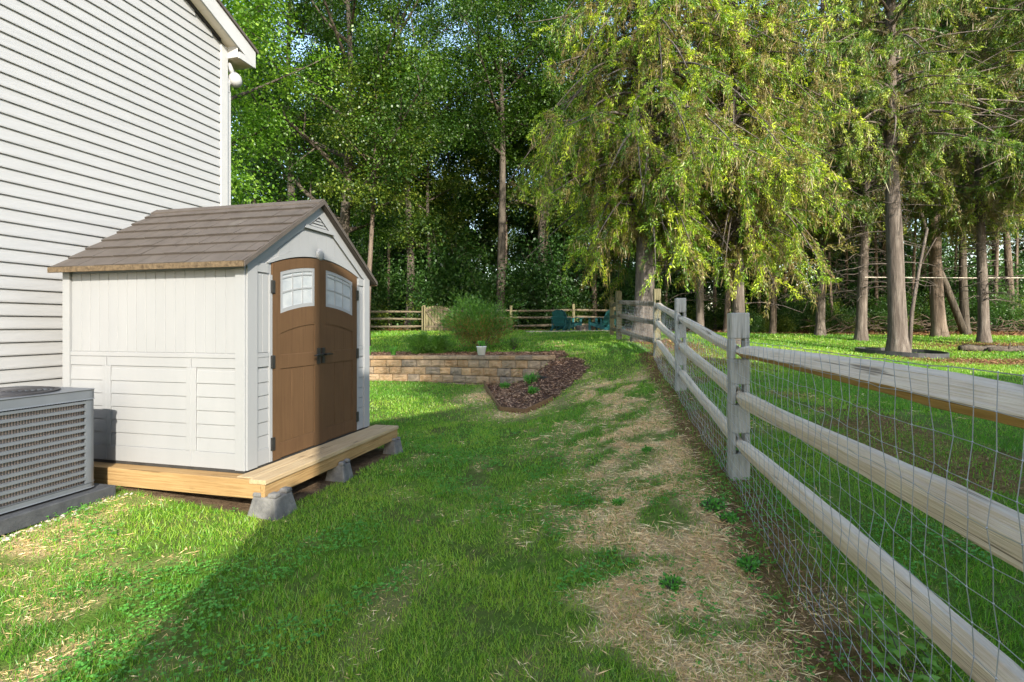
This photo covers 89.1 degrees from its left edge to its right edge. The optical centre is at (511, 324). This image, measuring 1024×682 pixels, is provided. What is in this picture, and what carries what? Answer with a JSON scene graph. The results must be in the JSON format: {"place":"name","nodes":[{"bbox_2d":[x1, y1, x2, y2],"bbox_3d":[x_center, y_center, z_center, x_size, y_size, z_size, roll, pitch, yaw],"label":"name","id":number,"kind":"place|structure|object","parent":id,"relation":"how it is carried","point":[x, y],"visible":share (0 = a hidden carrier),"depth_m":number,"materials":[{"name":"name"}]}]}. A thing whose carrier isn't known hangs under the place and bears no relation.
{"place":"outdoors","nodes":[
{"label":"outdoors","id":0,"kind":"place"},
{"bbox_2d":[0,328,1023,681],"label":"ground","id":1,"kind":"structure","parent":0,"point":[302,490],"depth_m":3.15,"materials":[{"name":"plant"}]},
{"bbox_2d":[0,483,115,535],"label":"equipment pad","id":2,"kind":"object","parent":1,"relation":"on","point":[13,521],"visible":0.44,"depth_m":3.66,"materials":[{"name":"concrete"}]},
{"bbox_2d":[0,386,94,514],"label":"air conditioner","id":3,"kind":"object","parent":2,"relation":"on","point":[46,443],"visible":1,"depth_m":3.69,"materials":[{"name":"grey paint"}]},
{"bbox_2d":[0,0,258,386],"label":"sided house","id":4,"kind":"structure","parent":1,"relation":"on","point":[115,116],"depth_m":5.28,"materials":[{"name":"plastic"}]},
{"bbox_2d":[94,425,398,498],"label":"timber platform","id":5,"kind":"structure","parent":1,"relation":"on","point":[290,471],"depth_m":4.25,"materials":[{"name":"brown wood"}]},
{"bbox_2d":[47,199,377,473],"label":"garden shed","id":6,"kind":"structure","parent":5,"relation":"on","point":[232,338],"depth_m":4.47,"materials":[{"name":"beige plastic"}]},
{"bbox_2d":[271,258,323,460],"bbox_3d":[-1.951,0.263,4.749,0.098,1.801,0.699,0,0,14],"label":"door","id":7,"kind":"structure","parent":6,"relation":"in","point":[296,355],"depth_m":4.73,"materials":[{"name":"brown plastic"}]},
{"bbox_2d":[320,260,358,443],"bbox_3d":[-1.780,0.263,5.422,0.098,1.801,0.699,0,0,14],"label":"door","id":8,"kind":"structure","parent":6,"relation":"in","point":[339,294],"depth_m":5.39,"materials":[{"name":"brown plastic"}]},
{"bbox_2d":[247,486,297,520],"bbox_3d":[-1.844,1.387,4.007,0.281,0.238,0.281,0,0,14],"label":"concrete footing","id":9,"kind":"object","parent":1,"relation":"on","point":[280,503],"visible":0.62,"depth_m":3.91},
{"bbox_2d":[230,53,342,208],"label":"woodland tree","id":10,"kind":"object","parent":1,"relation":"on","point":[265,160],"visible":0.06,"depth_m":24.42,"materials":[{"name":"green plant"}]},
{"bbox_2d":[220,0,368,204],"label":"maple tree","id":11,"kind":"object","parent":1,"relation":"on","point":[239,12],"visible":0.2,"depth_m":12.38,"materials":[{"name":"green plant"}]},
{"bbox_2d":[239,108,357,241],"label":"woodland tree","id":12,"kind":"object","parent":1,"relation":"on","point":[331,197],"visible":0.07,"depth_m":26.16,"materials":[{"name":"green plant"}]},
{"bbox_2d":[224,0,412,200],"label":"oak tree","id":13,"kind":"object","parent":1,"relation":"on","point":[291,189],"visible":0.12,"depth_m":20.52,"materials":[{"name":"green plant"}]},
{"bbox_2d":[325,458,352,482],"bbox_3d":[-1.635,1.399,4.924,0.214,0.238,0.214,0,0,8],"label":"concrete footing","id":14,"kind":"object","parent":1,"relation":"on","point":[342,471],"visible":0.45,"depth_m":4.84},
{"bbox_2d":[230,0,487,250],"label":"maple tree","id":15,"kind":"object","parent":1,"relation":"on","point":[352,19],"visible":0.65,"depth_m":16.29,"materials":[{"name":"green plant"}]},
{"bbox_2d":[277,19,447,345],"bbox_3d":[-4.199,-4.175,16.986,4.816,10.301,5.643,0,0,15],"label":"woodland tree","id":16,"kind":"object","parent":1,"relation":"on","point":[338,133],"visible":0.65,"depth_m":16.08,"materials":[{"name":"green plant"}]},
{"bbox_2d":[352,242,398,308],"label":"understory shrub","id":17,"kind":"object","parent":1,"relation":"on","point":[380,273],"visible":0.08,"depth_m":27.75,"materials":[{"name":"green plant"}]},
{"bbox_2d":[338,88,420,328],"bbox_3d":[-6.757,-6.650,28.354,5.080,14.426,4.800,0,0,-1],"label":"woodland tree","id":18,"kind":"object","parent":1,"relation":"on","point":[388,258],"visible":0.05,"depth_m":27.92,"materials":[{"name":"green plant"}]},
{"bbox_2d":[371,292,395,329],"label":"understory shrub","id":19,"kind":"object","parent":1,"relation":"on","point":[375,315],"visible":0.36,"depth_m":26.51,"materials":[{"name":"green plant"}]},
{"bbox_2d":[356,237,417,325],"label":"understory shrub","id":20,"kind":"object","parent":1,"relation":"on","point":[375,266],"visible":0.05,"depth_m":29.07,"materials":[{"name":"green plant"}]},
{"bbox_2d":[371,274,405,328],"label":"understory shrub","id":21,"kind":"object","parent":1,"relation":"on","point":[392,306],"visible":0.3,"depth_m":27.89,"materials":[{"name":"green plant"}]},
{"bbox_2d":[383,437,402,454],"bbox_3d":[-1.370,1.413,5.981,0.187,0.238,0.187,0,0,20],"label":"concrete footing","id":22,"kind":"object","parent":1,"relation":"on","point":[393,446],"visible":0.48,"depth_m":5.92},
{"bbox_2d":[365,253,425,328],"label":"understory shrub","id":23,"kind":"object","parent":1,"relation":"on","point":[396,294],"visible":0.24,"depth_m":27.80,"materials":[{"name":"green plant"}]},
{"bbox_2d":[371,306,423,329],"bbox_3d":[-8.739,-0.139,25.000,9.041,1.575,0.120,0,0,0],"label":"rail fence","id":24,"kind":"object","parent":1,"relation":"on","point":[401,326],"visible":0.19,"depth_m":24.97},
{"bbox_2d":[423,305,451,330],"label":"garden gate","id":25,"kind":"structure","parent":24,"relation":"attached to","point":[425,322],"depth_m":24.99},
{"bbox_2d":[349,120,450,285],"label":"woodland tree","id":26,"kind":"object","parent":1,"relation":"on","point":[384,251],"visible":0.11,"depth_m":29.31,"materials":[{"name":"green plant"}]},
{"bbox_2d":[281,0,529,329],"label":"oak tree","id":27,"kind":"object","parent":1,"relation":"on","point":[423,3],"visible":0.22,"depth_m":26.18,"materials":[{"name":"green plant"}]},
{"bbox_2d":[374,252,464,329],"bbox_3d":[-4.804,-1.627,26.593,4.487,4.162,4.653,0,0,34],"label":"understory shrub","id":28,"kind":"object","parent":1,"relation":"on","point":[437,298],"visible":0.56,"depth_m":26.23,"materials":[{"name":"green plant"}]},
{"bbox_2d":[401,329,439,353],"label":"garden shrub","id":29,"kind":"object","parent":1,"relation":"on","point":[418,343],"visible":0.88,"depth_m":13.60,"materials":[{"name":"green plant"}]},
{"bbox_2d":[358,64,493,296],"bbox_3d":[-4.521,-6.508,27.933,7.613,14.164,8.535,0,0,20],"label":"woodland tree","id":30,"kind":"object","parent":1,"relation":"on","point":[426,220],"visible":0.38,"depth_m":27.55,"materials":[{"name":"green plant"}]},
{"bbox_2d":[425,332,457,353],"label":"garden shrub","id":31,"kind":"object","parent":1,"relation":"on","point":[438,345],"visible":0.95,"depth_m":13.48,"materials":[{"name":"green plant"}]},
{"bbox_2d":[398,226,492,308],"bbox_3d":[-3.615,-2.510,28.146,5.406,5.891,4.939,0,0,42],"label":"understory shrub","id":32,"kind":"object","parent":1,"relation":"on","point":[437,258],"visible":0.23,"depth_m":27.06,"materials":[{"name":"green plant"}]},
{"bbox_2d":[400,101,497,266],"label":"woodland tree","id":33,"kind":"object","parent":1,"relation":"on","point":[470,203],"visible":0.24,"depth_m":32.30,"materials":[{"name":"green plant"}]},
{"bbox_2d":[417,221,506,307],"bbox_3d":[-2.763,-2.511,27.946,4.930,5.880,5.396,0,0,-11],"label":"understory shrub","id":34,"kind":"object","parent":1,"relation":"on","point":[435,271],"visible":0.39,"depth_m":27.08,"materials":[{"name":"green plant"}]},
{"bbox_2d":[370,355,555,384],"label":"retaining wall","id":35,"kind":"structure","parent":1,"relation":"on","point":[461,369],"depth_m":12.37,"materials":[{"name":"stone"}]},
{"bbox_2d":[427,286,528,348],"bbox_3d":[-0.890,-0.172,13.467,2.619,1.790,2.857,0,0,0],"label":"round shrub","id":36,"kind":"object","parent":1,"relation":"on","point":[476,323],"visible":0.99,"depth_m":13.23,"materials":[{"name":"green plant"}]},
{"bbox_2d":[431,122,526,262],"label":"woodland tree","id":37,"kind":"object","parent":1,"relation":"on","point":[490,226],"visible":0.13,"depth_m":35.51,"materials":[{"name":"green plant"}]},
{"bbox_2d":[371,350,589,413],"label":"bark mulch","id":38,"kind":"object","parent":1,"relation":"on","point":[508,390],"visible":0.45,"depth_m":10.09,"materials":[{"name":"brown"}]},
{"bbox_2d":[437,107,529,273],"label":"woodland tree","id":39,"kind":"object","parent":1,"relation":"on","point":[495,258],"visible":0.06,"depth_m":39.79,"materials":[{"name":"green plant"}]},
{"bbox_2d":[0,366,972,681],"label":"dry straw","id":40,"kind":"object","parent":1,"relation":"on","point":[678,598],"visible":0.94,"depth_m":2.82,"materials":[{"name":"beige"}]},
{"bbox_2d":[446,250,539,327],"bbox_3d":[-1.766,-1.715,26.863,4.837,4.326,4.664,0,0,-45],"label":"understory shrub","id":41,"kind":"object","parent":1,"relation":"on","point":[478,289],"visible":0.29,"depth_m":26.23,"materials":[{"name":"green plant"}]},
{"bbox_2d":[452,62,541,266],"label":"woodland tree","id":42,"kind":"object","parent":1,"relation":"on","point":[476,159],"visible":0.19,"depth_m":30.98,"materials":[{"name":"green plant"}]},
{"bbox_2d":[466,253,541,329],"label":"understory shrub","id":43,"kind":"object","parent":1,"relation":"on","point":[494,279],"visible":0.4,"depth_m":26.25,"materials":[{"name":"green plant"}]},
{"bbox_2d":[15,379,999,681],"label":"clover","id":44,"kind":"object","parent":1,"relation":"on","point":[225,591],"visible":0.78,"depth_m":2.92,"materials":[{"name":"green plant"}]},
{"bbox_2d":[418,0,597,329],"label":"oak tree","id":45,"kind":"object","parent":1,"relation":"on","point":[500,154],"visible":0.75,"depth_m":25.47,"materials":[{"name":"green plant"}]},
{"bbox_2d":[484,381,552,413],"bbox_3d":[-0.314,1.314,9.959,0.764,0.308,3.834,0,0,-20],"label":"garden edging","id":46,"kind":"object","parent":1,"relation":"on","point":[520,410],"visible":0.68,"depth_m":8.37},
{"bbox_2d":[468,89,574,264],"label":"woodland tree","id":47,"kind":"object","parent":1,"relation":"on","point":[528,226],"visible":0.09,"depth_m":37.64,"materials":[{"name":"green plant"}]},
{"bbox_2d":[406,0,650,265],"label":"oak tree","id":48,"kind":"object","parent":1,"relation":"on","point":[535,92],"visible":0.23,"depth_m":26.70,"materials":[{"name":"green plant"}]},
{"bbox_2d":[450,304,608,330],"bbox_3d":[1.019,-0.205,25.132,7.984,1.616,0.302,0,0,-2],"label":"rail fence","id":49,"kind":"object","parent":1,"relation":"on","point":[573,309],"visible":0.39,"depth_m":25.15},
{"bbox_2d":[464,29,596,261],"bbox_3d":[1.827,-7.973,29.746,9.653,17.054,9.120,0,0,16],"label":"woodland tree","id":50,"kind":"object","parent":1,"relation":"on","point":[553,223],"visible":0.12,"depth_m":29.01,"materials":[{"name":"green plant"}]},
{"bbox_2d":[488,228,587,328],"bbox_3d":[1.803,-2.390,28.076,5.146,5.608,4.702,0,0,-40],"label":"understory shrub","id":51,"kind":"object","parent":1,"relation":"on","point":[534,252],"visible":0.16,"depth_m":27.59,"materials":[{"name":"green plant"}]},
{"bbox_2d":[502,261,579,329],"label":"understory shrub","id":52,"kind":"object","parent":1,"relation":"on","point":[540,314],"visible":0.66,"depth_m":26.34,"materials":[{"name":"green plant"}]},
{"bbox_2d":[507,224,602,328],"bbox_3d":[2.640,-2.393,27.298,4.718,5.628,5.164,0,0,31],"label":"understory shrub","id":53,"kind":"object","parent":1,"relation":"on","point":[569,279],"visible":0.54,"depth_m":26.83,"materials":[{"name":"green plant"}]},
{"bbox_2d":[516,170,611,295],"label":"woodland tree","id":54,"kind":"object","parent":1,"relation":"on","point":[561,238],"visible":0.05,"depth_m":35.84,"materials":[{"name":"green plant"}]},
{"bbox_2d":[512,77,629,321],"bbox_3d":[3.799,-6.640,27.113,7.680,14.362,8.129,0,0,-10],"label":"woodland tree","id":55,"kind":"object","parent":1,"relation":"on","point":[563,194],"visible":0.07,"depth_m":26.86,"materials":[{"name":"green plant"}]},
{"bbox_2d":[555,292,605,328],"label":"understory shrub","id":56,"kind":"object","parent":1,"relation":"on","point":[581,313],"visible":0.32,"depth_m":26.58,"materials":[{"name":"green plant"}]},
{"bbox_2d":[569,267,619,323],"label":"understory shrub","id":57,"kind":"object","parent":1,"relation":"on","point":[587,297],"visible":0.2,"depth_m":27.79,"materials":[{"name":"green plant"}]},
{"bbox_2d":[610,292,621,334],"bbox_3d":[3.753,-0.161,19.165,0.303,1.682,12.244,0,0,11],"label":"rail fence","id":58,"kind":"object","parent":1,"relation":"on","point":[612,315],"visible":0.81,"depth_m":14.81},
{"bbox_2d":[597,259,670,328],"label":"understory shrub","id":59,"kind":"object","parent":1,"relation":"on","point":[626,291],"visible":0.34,"depth_m":26.76,"materials":[{"name":"green plant"}]},
{"bbox_2d":[599,259,689,328],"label":"understory shrub","id":60,"kind":"object","parent":1,"relation":"on","point":[663,289],"visible":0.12,"depth_m":27.02,"materials":[{"name":"green plant"}]},
{"bbox_2d":[507,0,820,341],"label":"cedar tree","id":61,"kind":"object","parent":1,"relation":"on","point":[626,208],"visible":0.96,"depth_m":11.31,"materials":[{"name":"green plant"}]},
{"bbox_2d":[654,572,686,591],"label":"lawn weed","id":62,"kind":"object","parent":1,"relation":"on","point":[667,582],"visible":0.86,"depth_m":2.73,"materials":[{"name":"green plant"}]},
{"bbox_2d":[655,255,720,326],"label":"understory shrub","id":63,"kind":"object","parent":1,"relation":"on","point":[689,296],"visible":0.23,"depth_m":28.77,"materials":[{"name":"green plant"}]},
{"bbox_2d":[371,327,1023,681],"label":"leaf litter","id":64,"kind":"object","parent":1,"relation":"on","point":[981,481],"visible":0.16,"depth_m":4.21,"materials":[{"name":"brown"}]},
{"bbox_2d":[628,5,768,326],"bbox_3d":[7.401,-7.081,20.849,5.513,15.348,6.584,0,0,15],"label":"cedar tree","id":65,"kind":"object","parent":1,"relation":"on","point":[700,300],"visible":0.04,"depth_m":20.85,"materials":[{"name":"green plant"}]},
{"bbox_2d":[397,216,1023,309],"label":"wood","id":66,"kind":"object","parent":1,"relation":"on","point":[1000,253],"depth_m":63.20,"materials":[{"name":"green plant"}]},
{"bbox_2d":[696,496,731,512],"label":"lawn weed","id":67,"kind":"object","parent":1,"relation":"on","point":[704,504],"visible":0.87,"depth_m":3.53,"materials":[{"name":"green plant"}]},
{"bbox_2d":[704,298,731,329],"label":"understory shrub","id":68,"kind":"object","parent":1,"relation":"on","point":[719,322],"visible":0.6,"depth_m":26.83,"materials":[{"name":"green plant"}]},
{"bbox_2d":[677,49,813,331],"bbox_3d":[9.999,-6.072,23.411,7.620,13.464,7.200,0,0,15],"label":"woodland tree","id":69,"kind":"object","parent":1,"relation":"on","point":[726,306],"visible":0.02,"depth_m":23.88,"materials":[{"name":"green plant"}]},
{"bbox_2d":[734,551,762,572],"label":"lawn weed","id":70,"kind":"object","parent":1,"relation":"on","point":[748,561],"visible":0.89,"depth_m":2.81,"materials":[{"name":"green plant"}]},
{"bbox_2d":[653,0,866,344],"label":"cedar tree","id":71,"kind":"object","parent":1,"relation":"on","point":[752,245],"visible":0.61,"depth_m":11.97,"materials":[{"name":"green plant"}]},
{"bbox_2d":[680,2,853,333],"bbox_3d":[10.440,-6.553,22.786,7.994,14.593,6.822,0,0,-5],"label":"woodland tree","id":72,"kind":"object","parent":1,"relation":"on","point":[773,321],"visible":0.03,"depth_m":22.39,"materials":[{"name":"green plant"}]},
{"bbox_2d":[744,272,796,315],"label":"understory shrub","id":73,"kind":"object","parent":1,"relation":"on","point":[764,298],"visible":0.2,"depth_m":26.68,"materials":[{"name":"green plant"}]},
{"bbox_2d":[747,286,797,324],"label":"understory shrub","id":74,"kind":"object","parent":1,"relation":"on","point":[779,308],"visible":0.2,"depth_m":25.74,"materials":[{"name":"green plant"}]},
{"bbox_2d":[777,311,805,332],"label":"understory shrub","id":75,"kind":"object","parent":1,"relation":"on","point":[785,325],"visible":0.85,"depth_m":23.73,"materials":[{"name":"green plant"}]},
{"bbox_2d":[750,260,847,311],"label":"understory shrub","id":76,"kind":"object","parent":1,"relation":"on","point":[800,289],"visible":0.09,"depth_m":28.64,"materials":[{"name":"green plant"}]},
{"bbox_2d":[615,289,1023,681],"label":"split rail fence","id":77,"kind":"object","parent":1,"relation":"on","point":[993,527],"visible":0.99,"depth_m":1.88,"materials":[{"name":"wood"}]},
{"bbox_2d":[794,292,846,331],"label":"understory shrub","id":78,"kind":"object","parent":1,"relation":"on","point":[811,316],"visible":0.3,"depth_m":24.64,"materials":[{"name":"green plant"}]},
{"bbox_2d":[793,95,881,275],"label":"woodland tree","id":79,"kind":"object","parent":1,"relation":"on","point":[839,259],"visible":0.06,"depth_m":30.36,"materials":[{"name":"green plant"}]},
{"bbox_2d":[770,0,928,335],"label":"cedar tree","id":80,"kind":"object","parent":1,"relation":"on","point":[820,328],"visible":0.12,"depth_m":21.39,"materials":[{"name":"green plant"}]},
{"bbox_2d":[807,258,910,317],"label":"understory shrub","id":81,"kind":"object","parent":1,"relation":"on","point":[850,284],"visible":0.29,"depth_m":28.76,"materials":[{"name":"green plant"}]},
{"bbox_2d":[832,207,920,298],"bbox_3d":[23.750,-3.791,33.415,6.926,8.262,7.581,0,0,20],"label":"understory shrub","id":82,"kind":"object","parent":1,"relation":"on","point":[907,252],"visible":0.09,"depth_m":32.51,"materials":[{"name":"green plant"}]},
{"bbox_2d":[765,0,993,340],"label":"cedar tree","id":83,"kind":"object","parent":1,"relation":"on","point":[869,214],"visible":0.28,"depth_m":18.79,"materials":[{"name":"green plant"}]},
{"bbox_2d":[840,63,920,303],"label":"woodland tree","id":84,"kind":"object","parent":1,"relation":"on","point":[875,273],"visible":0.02,"depth_m":26.88,"materials":[{"name":"brown plant"}]},
{"bbox_2d":[868,289,921,319],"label":"understory shrub","id":85,"kind":"object","parent":1,"relation":"on","point":[883,302],"visible":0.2,"depth_m":25.81,"materials":[{"name":"green plant"}]},
{"bbox_2d":[852,592,942,681],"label":"vine","id":86,"kind":"object","parent":1,"relation":"on","point":[876,599],"visible":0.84,"depth_m":2.01,"materials":[{"name":"green plant"}]},
{"bbox_2d":[774,0,1023,352],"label":"cedar tree","id":87,"kind":"object","parent":1,"relation":"on","point":[866,146],"visible":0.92,"depth_m":14.15,"materials":[{"name":"green plant"}]},
{"bbox_2d":[855,347,949,358],"bbox_3d":[10.776,0.787,14.293,2.153,0.279,2.020,0,0,0],"label":"tree ring","id":88,"kind":"object","parent":1,"relation":"on","point":[920,353],"visible":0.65,"depth_m":13.89,"materials":[{"name":"black plastic"}]},
{"bbox_2d":[789,0,1023,336],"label":"woodland tree","id":89,"kind":"object","parent":1,"relation":"on","point":[938,326],"visible":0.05,"depth_m":20.36,"materials":[{"name":"green plant"}]},
{"bbox_2d":[801,314,1023,332],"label":"brush pile","id":90,"kind":"object","parent":1,"relation":"on","point":[921,323],"visible":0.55,"depth_m":23.18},
{"bbox_2d":[908,229,935,350],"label":"leaning sapling","id":91,"kind":"object","parent":1,"relation":"on","point":[911,315],"visible":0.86,"depth_m":14.94,"materials":[{"name":"brown plant"}]},
{"bbox_2d":[885,249,970,306],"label":"understory shrub","id":92,"kind":"object","parent":1,"relation":"on","point":[925,290],"visible":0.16,"depth_m":29.37,"materials":[{"name":"green plant"}]},
{"bbox_2d":[921,213,969,334],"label":"leaning tree","id":93,"kind":"object","parent":1,"relation":"on","point":[958,317],"visible":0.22,"depth_m":21.58,"materials":[{"name":"brown plant"}]},
{"bbox_2d":[870,0,1023,342],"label":"cedar tree","id":94,"kind":"object","parent":1,"relation":"on","point":[984,210],"visible":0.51,"depth_m":17.89,"materials":[{"name":"green plant"}]},
{"bbox_2d":[876,0,1023,333],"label":"woodland tree","id":95,"kind":"object","parent":1,"relation":"on","point":[964,307],"visible":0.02,"depth_m":22.07,"materials":[{"name":"green plant"}]},
{"bbox_2d":[908,0,1023,291],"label":"cedar tree","id":96,"kind":"object","parent":1,"relation":"on","point":[1011,11],"visible":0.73,"depth_m":15.83,"materials":[{"name":"green plant"}]},
{"bbox_2d":[921,246,1023,307],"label":"understory shrub","id":97,"kind":"object","parent":1,"relation":"on","point":[975,275],"visible":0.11,"depth_m":26.73,"materials":[{"name":"green plant"}]},
{"bbox_2d":[946,278,1020,330],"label":"understory shrub","id":98,"kind":"object","parent":1,"relation":"on","point":[973,305],"visible":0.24,"depth_m":23.63,"materials":[{"name":"green plant"}]},
{"bbox_2d":[949,44,1023,313],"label":"woodland tree","id":99,"kind":"object","parent":1,"relation":"on","point":[1008,254],"visible":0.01,"depth_m":24.87,"materials":[{"name":"brown plant"}]},
{"bbox_2d":[958,343,1023,350],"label":"log","id":100,"kind":"object","parent":1,"relation":"on","point":[967,347],"visible":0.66,"depth_m":15.46,"materials":[{"name":"brown wood"}]},
{"bbox_2d":[961,31,1023,330],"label":"woodland tree","id":101,"kind":"object","parent":1,"relation":"on","point":[996,267],"visible":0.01,"depth_m":24.45,"materials":[{"name":"brown plant"}]},
{"bbox_2d":[989,282,1023,331],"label":"understory shrub","id":102,"kind":"object","parent":1,"relation":"on","point":[1010,311],"visible":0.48,"depth_m":23.84,"materials":[{"name":"green plant"}]},
{"bbox_2d":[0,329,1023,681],"bbox_3d":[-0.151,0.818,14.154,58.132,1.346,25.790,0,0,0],"label":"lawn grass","id":103,"kind":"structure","parent":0,"point":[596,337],"depth_m":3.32,"materials":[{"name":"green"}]},
{"bbox_2d":[221,0,1023,306],"label":"sky","id":104,"kind":"structure","parent":0,"point":[458,28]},
{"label":"patio","id":105,"kind":"structure","parent":0,"visible":0},
{"bbox_2d":[550,310,571,330],"bbox_3d":[2.139,-0.181,23.161,0.820,0.967,1.100,0,0,22],"label":"adirondack chair","id":106,"kind":"object","parent":105,"relation":"on","point":[558,317],"visible":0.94,"depth_m":22.93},
{"bbox_2d":[588,309,609,329],"bbox_3d":[4.013,-0.201,23.204,1.100,0.967,0.820,0,0,40],"label":"adirondack chair","id":107,"kind":"object","parent":105,"relation":"on","point":[604,325],"visible":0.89,"depth_m":23.10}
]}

